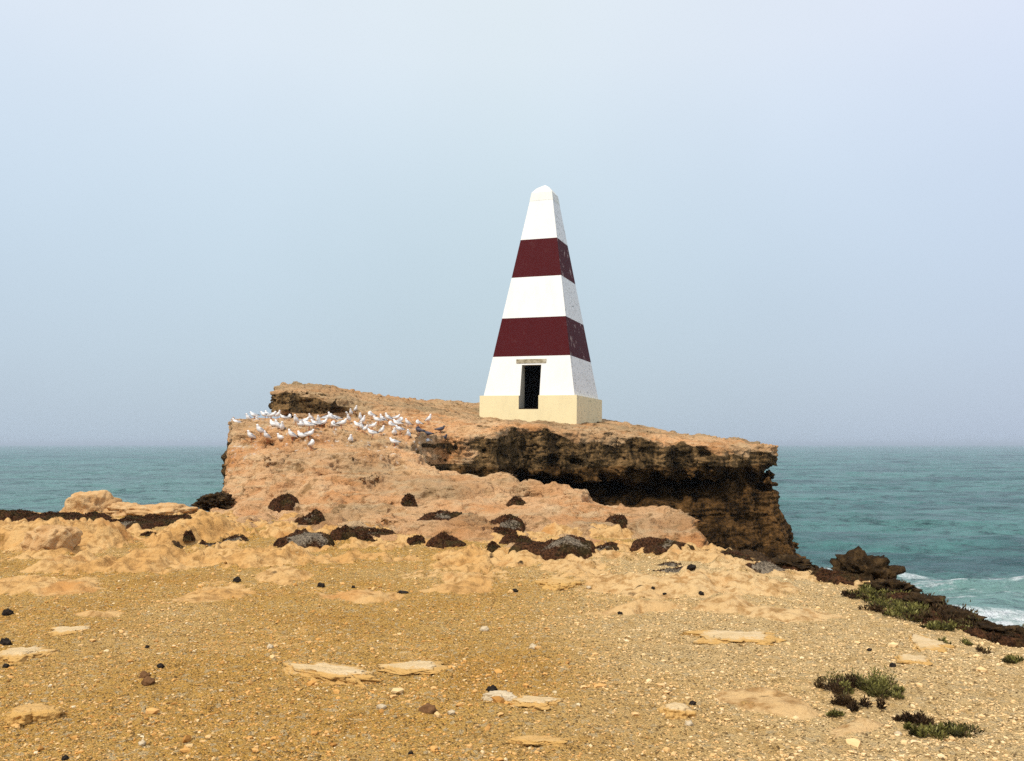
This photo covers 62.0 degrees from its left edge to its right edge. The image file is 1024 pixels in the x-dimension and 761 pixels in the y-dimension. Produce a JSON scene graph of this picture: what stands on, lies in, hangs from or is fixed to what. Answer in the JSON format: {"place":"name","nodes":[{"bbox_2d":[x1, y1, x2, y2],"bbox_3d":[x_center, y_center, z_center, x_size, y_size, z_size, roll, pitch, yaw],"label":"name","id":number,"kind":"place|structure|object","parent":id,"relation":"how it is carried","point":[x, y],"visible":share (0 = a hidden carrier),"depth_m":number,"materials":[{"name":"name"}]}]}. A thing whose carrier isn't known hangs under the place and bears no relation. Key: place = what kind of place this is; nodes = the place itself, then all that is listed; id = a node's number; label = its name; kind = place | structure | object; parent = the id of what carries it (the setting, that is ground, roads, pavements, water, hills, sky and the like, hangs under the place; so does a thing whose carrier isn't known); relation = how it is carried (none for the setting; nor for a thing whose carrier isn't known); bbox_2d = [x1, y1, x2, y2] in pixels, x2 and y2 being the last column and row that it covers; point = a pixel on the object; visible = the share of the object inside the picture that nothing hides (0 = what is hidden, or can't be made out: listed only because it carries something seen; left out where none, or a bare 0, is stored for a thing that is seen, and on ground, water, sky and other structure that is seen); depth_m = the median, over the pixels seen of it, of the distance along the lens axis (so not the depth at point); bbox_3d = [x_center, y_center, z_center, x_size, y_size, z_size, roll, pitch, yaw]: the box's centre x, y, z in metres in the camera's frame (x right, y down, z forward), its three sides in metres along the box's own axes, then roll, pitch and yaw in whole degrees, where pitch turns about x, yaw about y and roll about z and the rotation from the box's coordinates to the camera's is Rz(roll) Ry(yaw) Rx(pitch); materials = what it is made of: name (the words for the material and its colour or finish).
{"place":"outdoors","nodes":[
{"label":"outdoors","id":0,"kind":"place"},
{"bbox_2d":[210,381,805,558],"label":"headland","id":1,"kind":"structure","parent":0,"point":[479,473],"depth_m":30.50,"materials":[{"name":"stone"}]},
{"bbox_2d":[190,492,235,511],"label":"crag","id":2,"kind":"structure","parent":1,"relation":"on","point":[209,501],"depth_m":20.73,"materials":[{"name":"brown stone"}]},
{"bbox_2d":[268,493,298,512],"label":"cushion plant","id":3,"kind":"object","parent":1,"relation":"on","point":[286,502],"visible":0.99,"depth_m":18.82,"materials":[{"name":"brown plant"}]},
{"bbox_2d":[303,420,316,430],"bbox_3d":[-5.959,1.313,25.059,0.468,0.332,0.149,0,-4,4],"label":"gull","id":4,"kind":"object","parent":1,"relation":"on","point":[307,423],"visible":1,"depth_m":25.02,"materials":[{"name":"white"}]},
{"bbox_2d":[401,493,417,506],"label":"rock","id":5,"kind":"object","parent":1,"relation":"on","point":[408,499],"visible":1,"depth_m":18.65,"materials":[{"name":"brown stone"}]},
{"bbox_2d":[417,510,461,520],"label":"rock","id":6,"kind":"object","parent":1,"relation":"on","point":[443,515],"visible":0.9,"depth_m":15.85,"materials":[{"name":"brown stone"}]},
{"bbox_2d":[489,514,525,531],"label":"rock","id":7,"kind":"object","parent":1,"relation":"on","point":[509,521],"visible":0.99,"depth_m":15.07,"materials":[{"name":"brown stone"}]},
{"bbox_2d":[506,495,526,506],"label":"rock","id":8,"kind":"object","parent":1,"relation":"on","point":[515,500],"visible":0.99,"depth_m":18.16,"materials":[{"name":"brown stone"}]},
{"bbox_2d":[479,185,601,423],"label":"obelisk","id":9,"kind":"object","parent":1,"relation":"on","point":[541,368],"visible":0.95,"depth_m":41.84,"materials":[{"name":"white paint"}]},
{"bbox_2d":[519,365,539,407],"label":"doorway","id":10,"kind":"structure","parent":9,"relation":"in","point":[522,388],"depth_m":41.44,"materials":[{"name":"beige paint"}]},
{"bbox_2d":[596,541,618,550],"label":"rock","id":11,"kind":"object","parent":1,"relation":"on","point":[607,545],"visible":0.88,"depth_m":12.67,"materials":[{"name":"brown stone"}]},
{"bbox_2d":[0,509,1023,760],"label":"ground","id":12,"kind":"structure","parent":0,"point":[164,553],"depth_m":6.59,"materials":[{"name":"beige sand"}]},
{"bbox_2d":[0,638,11,644],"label":"stone","id":13,"kind":"object","parent":12,"relation":"on","point":[5,641],"visible":0.88,"depth_m":6.81,"materials":[{"name":"black stone"}]},
{"bbox_2d":[2,608,13,615],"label":"stone","id":14,"kind":"object","parent":12,"relation":"on","point":[7,612],"visible":1,"depth_m":7.88,"materials":[{"name":"black stone"}]},
{"bbox_2d":[0,509,34,520],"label":"cushion plant","id":15,"kind":"object","parent":12,"relation":"on","point":[5,514],"visible":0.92,"depth_m":17.88,"materials":[{"name":"brown plant"}]},
{"bbox_2d":[12,512,38,521],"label":"cushion plant","id":16,"kind":"object","parent":12,"relation":"on","point":[18,518],"visible":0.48,"depth_m":17.82,"materials":[{"name":"brown plant"}]},
{"bbox_2d":[0,645,58,664],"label":"flat rock","id":17,"kind":"object","parent":12,"relation":"on","point":[19,655],"visible":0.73,"depth_m":6.41,"materials":[{"name":"stone"}]},
{"bbox_2d":[3,703,63,725],"bbox_3d":[-2.781,1.966,4.994,0.303,0.124,0.298,0,-4,-6],"label":"flat rock","id":18,"kind":"object","parent":12,"relation":"on","point":[29,713],"visible":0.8,"depth_m":4.92,"materials":[{"name":"beige stone"}]},
{"bbox_2d":[20,524,82,550],"bbox_3d":[-6.915,2.482,12.748,0.821,0.653,0.732,-3,-5,32],"label":"boulder","id":19,"kind":"object","parent":12,"relation":"on","point":[50,537],"visible":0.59,"depth_m":12.57,"materials":[{"name":"beige stone"}]},
{"bbox_2d":[26,511,80,521],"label":"cushion plant","id":20,"kind":"object","parent":12,"relation":"on","point":[46,516],"visible":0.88,"depth_m":17.43,"materials":[{"name":"brown plant"}]},
{"bbox_2d":[47,625,94,635],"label":"flat rock","id":21,"kind":"object","parent":12,"relation":"on","point":[62,630],"visible":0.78,"depth_m":7.23,"materials":[{"name":"stone"}]},
{"bbox_2d":[64,510,112,520],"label":"cushion plant","id":22,"kind":"object","parent":12,"relation":"on","point":[94,515],"visible":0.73,"depth_m":17.08,"materials":[{"name":"brown plant"}]},
{"bbox_2d":[59,490,122,513],"bbox_3d":[-9.678,3.061,19.432,1.151,1.113,1.192,-2,-5,22],"label":"boulder","id":23,"kind":"object","parent":12,"relation":"on","point":[91,501],"visible":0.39,"depth_m":19.20,"materials":[{"name":"beige stone"}]},
{"bbox_2d":[102,502,139,515],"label":"boulder","id":24,"kind":"object","parent":12,"relation":"on","point":[117,509],"visible":0.37,"depth_m":19.09,"materials":[{"name":"beige stone"}]},
{"bbox_2d":[93,514,161,529],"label":"cushion plant","id":25,"kind":"object","parent":12,"relation":"on","point":[130,520],"visible":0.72,"depth_m":16.41,"materials":[{"name":"brown plant"}]},
{"bbox_2d":[138,670,150,677],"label":"stone","id":26,"kind":"object","parent":12,"relation":"on","point":[144,674],"visible":0.81,"depth_m":5.81,"materials":[{"name":"brown stone"}]},
{"bbox_2d":[141,676,154,685],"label":"stone","id":27,"kind":"object","parent":12,"relation":"on","point":[146,680],"visible":1,"depth_m":5.66,"materials":[{"name":"brown stone"}]},
{"bbox_2d":[140,531,156,536],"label":"cushion plant","id":28,"kind":"object","parent":12,"relation":"on","point":[147,533],"visible":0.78,"depth_m":15.12,"materials":[{"name":"brown plant"}]},
{"bbox_2d":[125,502,198,515],"bbox_3d":[-7.927,3.023,19.361,1.552,0.486,1.330,0,-4,-6],"label":"boulder","id":29,"kind":"object","parent":12,"relation":"on","point":[167,508],"visible":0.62,"depth_m":19.01,"materials":[{"name":"beige stone"}]},
{"bbox_2d":[138,513,186,526],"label":"cushion plant","id":30,"kind":"object","parent":12,"relation":"on","point":[165,520],"visible":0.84,"depth_m":16.97,"materials":[{"name":"brown plant"}]},
{"bbox_2d":[167,513,191,518],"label":"cushion plant","id":31,"kind":"object","parent":12,"relation":"on","point":[186,515],"visible":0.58,"depth_m":17.66,"materials":[{"name":"brown plant"}]},
{"bbox_2d":[182,530,195,541],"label":"cushion plant","id":32,"kind":"object","parent":12,"relation":"on","point":[188,535],"visible":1,"depth_m":13.45,"materials":[{"name":"brown plant"}]},
{"bbox_2d":[198,539,226,546],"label":"cushion plant","id":33,"kind":"object","parent":12,"relation":"on","point":[203,542],"visible":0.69,"depth_m":13.51,"materials":[{"name":"brown plant"}]},
{"bbox_2d":[222,533,249,541],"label":"cushion plant","id":34,"kind":"object","parent":12,"relation":"on","point":[235,537],"visible":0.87,"depth_m":14.06,"materials":[{"name":"grey plant"}]},
{"bbox_2d":[273,528,334,548],"bbox_3d":[-3.260,2.498,13.293,0.980,0.365,0.713,0,-4,0],"label":"cushion plant","id":35,"kind":"object","parent":12,"relation":"on","point":[304,537],"visible":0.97,"depth_m":13.12,"materials":[{"name":"grey plant"}]},
{"bbox_2d":[294,509,324,524],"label":"cushion plant","id":36,"kind":"object","parent":12,"relation":"on","point":[315,516],"visible":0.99,"depth_m":16.36,"materials":[{"name":"brown plant"}]},
{"bbox_2d":[281,661,381,686],"bbox_3d":[-1.248,2.036,5.904,0.878,0.101,0.339,-3,-5,31],"label":"flat rock","id":37,"kind":"object","parent":12,"relation":"on","point":[332,674],"visible":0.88,"depth_m":5.81,"materials":[{"name":"stone"}]},
{"bbox_2d":[330,524,357,540],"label":"rock","id":38,"kind":"object","parent":12,"relation":"on","point":[344,532],"visible":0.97,"depth_m":14.30,"materials":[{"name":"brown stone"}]},
{"bbox_2d":[357,534,378,541],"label":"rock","id":39,"kind":"object","parent":12,"relation":"on","point":[367,537],"visible":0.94,"depth_m":13.71,"materials":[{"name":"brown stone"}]},
{"bbox_2d":[354,526,396,537],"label":"rock","id":40,"kind":"object","parent":12,"relation":"on","point":[373,531],"visible":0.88,"depth_m":14.72,"materials":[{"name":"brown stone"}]},
{"bbox_2d":[376,660,448,675],"bbox_3d":[-0.699,2.051,6.061,0.515,0.046,0.391,2,-5,-20],"label":"flat rock","id":41,"kind":"object","parent":12,"relation":"on","point":[417,667],"visible":1,"depth_m":6.03,"materials":[{"name":"stone"}]},
{"bbox_2d":[407,535,425,545],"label":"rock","id":42,"kind":"object","parent":12,"relation":"on","point":[415,539],"visible":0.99,"depth_m":13.62,"materials":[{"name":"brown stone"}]},
{"bbox_2d":[418,703,437,713],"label":"stone","id":43,"kind":"object","parent":12,"relation":"on","point":[428,708],"visible":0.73,"depth_m":5.06,"materials":[{"name":"brown stone"}]},
{"bbox_2d":[426,531,465,548],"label":"rock","id":44,"kind":"object","parent":12,"relation":"on","point":[442,540],"visible":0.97,"depth_m":13.42,"materials":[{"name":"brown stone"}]},
{"bbox_2d":[486,685,497,691],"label":"stone","id":45,"kind":"object","parent":12,"relation":"on","point":[491,688],"visible":0.62,"depth_m":5.50,"materials":[{"name":"black stone"}]},
{"bbox_2d":[485,541,500,551],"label":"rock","id":46,"kind":"object","parent":12,"relation":"on","point":[492,546],"visible":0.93,"depth_m":12.56,"materials":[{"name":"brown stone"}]},
{"bbox_2d":[482,690,516,700],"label":"flat rock","id":47,"kind":"object","parent":12,"relation":"on","point":[507,695],"visible":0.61,"depth_m":5.35,"materials":[{"name":"stone"}]},
{"bbox_2d":[491,526,518,535],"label":"rock","id":48,"kind":"object","parent":12,"relation":"on","point":[503,531],"visible":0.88,"depth_m":14.74,"materials":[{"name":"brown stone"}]},
{"bbox_2d":[499,534,530,544],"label":"rock","id":49,"kind":"object","parent":12,"relation":"on","point":[507,539],"visible":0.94,"depth_m":13.68,"materials":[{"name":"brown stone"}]},
{"bbox_2d":[505,735,570,746],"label":"flat rock","id":50,"kind":"object","parent":12,"relation":"on","point":[529,740],"visible":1,"depth_m":4.56,"materials":[{"name":"beige stone"}]},
{"bbox_2d":[510,695,567,709],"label":"flat rock","id":51,"kind":"object","parent":12,"relation":"on","point":[536,702],"visible":0.97,"depth_m":5.24,"materials":[{"name":"stone"}]},
{"bbox_2d":[508,535,595,560],"bbox_3d":[0.579,2.400,12.249,1.287,0.376,0.928,0,-4,0],"label":"cushion plant","id":52,"kind":"object","parent":12,"relation":"on","point":[563,547],"visible":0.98,"depth_m":12.06,"materials":[{"name":"brown plant"}]},
{"bbox_2d":[536,577,581,590],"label":"flat rock","id":53,"kind":"object","parent":12,"relation":"on","point":[557,583],"visible":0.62,"depth_m":9.58,"materials":[{"name":"beige stone"}]},
{"bbox_2d":[605,514,627,528],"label":"rock","id":54,"kind":"object","parent":12,"relation":"on","point":[620,520],"visible":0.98,"depth_m":15.22,"materials":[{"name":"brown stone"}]},
{"bbox_2d":[630,536,694,554],"bbox_3d":[2.224,2.473,12.815,0.961,0.254,0.865,0,-4,0],"label":"cushion plant","id":55,"kind":"object","parent":12,"relation":"on","point":[654,545],"visible":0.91,"depth_m":12.66,"materials":[{"name":"brown plant"}]},
{"bbox_2d":[649,566,682,572],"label":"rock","id":56,"kind":"object","parent":12,"relation":"on","point":[673,570],"visible":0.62,"depth_m":10.72,"materials":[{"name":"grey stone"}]},
{"bbox_2d":[659,561,680,566],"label":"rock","id":57,"kind":"object","parent":12,"relation":"on","point":[672,564],"visible":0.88,"depth_m":11.35,"materials":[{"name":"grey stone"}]},
{"bbox_2d":[656,702,697,719],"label":"flat rock","id":58,"kind":"object","parent":12,"relation":"on","point":[674,710],"visible":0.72,"depth_m":5.01,"materials":[{"name":"stone"}]},
{"bbox_2d":[705,548,752,560],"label":"cushion plant","id":59,"kind":"object","parent":12,"relation":"on","point":[732,553],"visible":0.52,"depth_m":12.46,"materials":[{"name":"brown plant"}]},
{"bbox_2d":[679,629,786,645],"bbox_3d":[1.826,2.138,7.047,0.864,0.082,0.545,-1,-4,9],"label":"flat rock","id":60,"kind":"object","parent":12,"relation":"on","point":[728,636],"visible":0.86,"depth_m":6.96,"materials":[{"name":"stone"}]},
{"bbox_2d":[746,559,784,573],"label":"rock","id":61,"kind":"object","parent":12,"relation":"on","point":[766,566],"visible":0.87,"depth_m":10.77,"materials":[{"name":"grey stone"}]},
{"bbox_2d":[770,554,819,570],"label":"crag","id":62,"kind":"structure","parent":12,"relation":"on","point":[797,562],"depth_m":11.56,"materials":[{"name":"brown stone"}]},
{"bbox_2d":[782,564,813,570],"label":"cushion plant","id":63,"kind":"object","parent":12,"relation":"on","point":[790,567],"visible":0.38,"depth_m":11.38,"materials":[{"name":"brown plant"}]},
{"bbox_2d":[807,566,831,581],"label":"shrub","id":64,"kind":"object","parent":12,"relation":"on","point":[814,569],"visible":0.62,"depth_m":10.53,"materials":[{"name":"brown plant"}]},
{"bbox_2d":[825,708,844,717],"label":"shrub","id":65,"kind":"object","parent":12,"relation":"on","point":[835,713],"visible":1,"depth_m":4.98,"materials":[{"name":"green plant"}]},
{"bbox_2d":[813,670,858,694],"bbox_3d":[2.165,1.965,5.564,0.306,0.144,0.271,1,-5,-19],"label":"shrub","id":66,"kind":"object","parent":12,"relation":"on","point":[835,686],"visible":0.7,"depth_m":5.57,"materials":[{"name":"brown plant"}]},
{"bbox_2d":[810,567,864,585],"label":"crag","id":67,"kind":"structure","parent":12,"relation":"on","point":[836,577],"depth_m":10.32,"materials":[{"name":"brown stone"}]},
{"bbox_2d":[840,590,870,599],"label":"shrub","id":68,"kind":"object","parent":12,"relation":"on","point":[847,593],"visible":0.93,"depth_m":8.80,"materials":[{"name":"brown plant"}]},
{"bbox_2d":[830,691,886,711],"bbox_3d":[2.087,1.947,5.178,0.216,0.121,0.313,3,-6,-39],"label":"shrub","id":69,"kind":"object","parent":12,"relation":"on","point":[845,699],"visible":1,"depth_m":5.17,"materials":[{"name":"brown plant"}]},
{"bbox_2d":[822,664,897,698],"bbox_3d":[2.301,1.954,5.534,0.484,0.163,0.440,0,-4,0],"label":"shrub","id":70,"kind":"object","parent":12,"relation":"on","point":[879,685],"visible":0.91,"depth_m":5.52,"materials":[{"name":"green plant"}]},
{"bbox_2d":[830,546,905,580],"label":"crag","id":71,"kind":"structure","parent":12,"relation":"on","point":[860,562],"depth_m":10.62,"materials":[{"name":"brown stone"}]},
{"bbox_2d":[858,601,888,614],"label":"shrub","id":72,"kind":"object","parent":12,"relation":"on","point":[877,608],"visible":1,"depth_m":8.17,"materials":[{"name":"brown plant"}]},
{"bbox_2d":[842,582,909,597],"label":"shrub","id":73,"kind":"object","parent":12,"relation":"on","point":[868,590],"visible":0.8,"depth_m":9.46,"materials":[{"name":"green plant"}]},
{"bbox_2d":[849,591,903,607],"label":"shrub","id":74,"kind":"object","parent":12,"relation":"on","point":[882,599],"visible":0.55,"depth_m":8.67,"materials":[{"name":"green plant"}]},
{"bbox_2d":[873,683,905,698],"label":"shrub","id":75,"kind":"object","parent":12,"relation":"on","point":[897,691],"visible":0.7,"depth_m":5.42,"materials":[{"name":"green plant"}]},
{"bbox_2d":[859,578,922,593],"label":"crag","id":76,"kind":"structure","parent":12,"relation":"on","point":[903,586],"depth_m":9.68,"materials":[{"name":"brown stone"}]},
{"bbox_2d":[884,591,907,599],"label":"cushion plant","id":77,"kind":"object","parent":12,"relation":"on","point":[895,595],"visible":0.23,"depth_m":9.23,"materials":[{"name":"brown plant"}]},
{"bbox_2d":[865,599,933,611],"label":"shrub","id":78,"kind":"object","parent":12,"relation":"on","point":[897,605],"visible":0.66,"depth_m":8.25,"materials":[{"name":"green plant"}]},
{"bbox_2d":[884,607,938,621],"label":"shrub","id":79,"kind":"object","parent":12,"relation":"on","point":[899,614],"visible":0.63,"depth_m":7.96,"materials":[{"name":"green plant"}]},
{"bbox_2d":[891,709,934,725],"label":"shrub","id":80,"kind":"object","parent":12,"relation":"on","point":[917,717],"visible":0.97,"depth_m":4.88,"materials":[{"name":"brown plant"}]},
{"bbox_2d":[894,653,932,665],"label":"flat rock","id":81,"kind":"object","parent":12,"relation":"on","point":[905,658],"visible":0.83,"depth_m":6.28,"materials":[{"name":"stone"}]},
{"bbox_2d":[903,613,925,621],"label":"shrub","id":82,"kind":"object","parent":12,"relation":"on","point":[914,616],"visible":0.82,"depth_m":7.88,"materials":[{"name":"brown plant"}]},
{"bbox_2d":[902,721,941,737],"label":"shrub","id":83,"kind":"object","parent":12,"relation":"on","point":[916,731],"visible":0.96,"depth_m":4.67,"materials":[{"name":"green plant"}]},
{"bbox_2d":[899,591,960,609],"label":"crag","id":84,"kind":"structure","parent":12,"relation":"on","point":[920,598],"depth_m":8.61,"materials":[{"name":"brown stone"}]},
{"bbox_2d":[908,634,955,652],"bbox_3d":[3.369,2.135,6.881,0.368,0.070,0.725,-1,-4,17],"label":"flat rock","id":85,"kind":"object","parent":12,"relation":"on","point":[920,642],"visible":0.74,"depth_m":6.78,"materials":[{"name":"stone"}]},
{"bbox_2d":[905,605,965,625],"bbox_3d":[3.936,2.191,7.947,0.452,0.178,0.617,0,-4,0],"label":"shrub","id":86,"kind":"object","parent":12,"relation":"on","point":[926,613],"visible":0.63,"depth_m":7.86,"materials":[{"name":"green plant"}]},
{"bbox_2d":[918,619,956,631],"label":"shrub","id":87,"kind":"object","parent":12,"relation":"on","point":[938,625],"visible":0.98,"depth_m":7.50,"materials":[{"name":"green plant"}]},
{"bbox_2d":[921,610,965,628],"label":"cushion plant","id":88,"kind":"object","parent":12,"relation":"on","point":[956,620],"visible":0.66,"depth_m":7.80,"materials":[{"name":"green plant"}]},
{"bbox_2d":[911,718,984,740],"bbox_3d":[2.407,1.925,4.678,0.400,0.089,0.223,0,-4,0],"label":"shrub","id":89,"kind":"object","parent":12,"relation":"on","point":[953,729],"visible":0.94,"depth_m":4.68,"materials":[{"name":"green plant"}]},
{"bbox_2d":[928,597,977,614],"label":"shrub","id":90,"kind":"object","parent":12,"relation":"on","point":[940,605],"visible":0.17,"depth_m":8.27,"materials":[{"name":"brown plant"}]},
{"bbox_2d":[936,607,986,622],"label":"crag","id":91,"kind":"structure","parent":12,"relation":"on","point":[963,613],"depth_m":7.95,"materials":[{"name":"brown stone"}]},
{"bbox_2d":[943,600,986,623],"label":"shrub","id":92,"kind":"object","parent":12,"relation":"on","point":[971,609],"visible":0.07,"depth_m":7.86,"materials":[{"name":"brown plant"}]},
{"bbox_2d":[959,638,972,645],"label":"shrub","id":93,"kind":"object","parent":12,"relation":"on","point":[967,642],"visible":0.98,"depth_m":6.88,"materials":[{"name":"green plant"}]},
{"bbox_2d":[957,624,1002,641],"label":"cushion plant","id":94,"kind":"object","parent":12,"relation":"on","point":[978,632],"visible":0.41,"depth_m":7.38,"materials":[{"name":"brown plant"}]},
{"bbox_2d":[975,644,991,653],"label":"shrub","id":95,"kind":"object","parent":12,"relation":"on","point":[979,649],"visible":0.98,"depth_m":6.67,"materials":[{"name":"brown plant"}]},
{"bbox_2d":[962,620,1016,635],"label":"crag","id":96,"kind":"structure","parent":12,"relation":"on","point":[988,625],"depth_m":7.44,"materials":[{"name":"brown stone"}]},
{"bbox_2d":[967,613,1023,642],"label":"shrub","id":97,"kind":"object","parent":12,"relation":"on","point":[992,635],"visible":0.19,"depth_m":7.26,"materials":[{"name":"brown plant"}]},
{"bbox_2d":[994,633,1023,647],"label":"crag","id":98,"kind":"structure","parent":12,"relation":"on","point":[1010,641],"depth_m":7.13,"materials":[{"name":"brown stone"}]},
{"bbox_2d":[1001,653,1023,663],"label":"shrub","id":99,"kind":"object","parent":12,"relation":"on","point":[1009,658],"visible":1,"depth_m":6.24,"materials":[{"name":"green plant"}]},
{"bbox_2d":[1007,625,1023,638],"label":"crag","id":100,"kind":"structure","parent":12,"relation":"on","point":[1018,630],"depth_m":7.26,"materials":[{"name":"brown stone"}]},
{"bbox_2d":[0,445,1023,625],"bbox_3d":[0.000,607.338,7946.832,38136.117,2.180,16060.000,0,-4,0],"label":"sea","id":101,"kind":"structure","parent":0,"point":[947,521],"depth_m":216.58,"materials":[{"name":"liquid"}]},
{"bbox_2d":[0,0,1023,444],"label":"sky","id":102,"kind":"structure","parent":0,"point":[786,222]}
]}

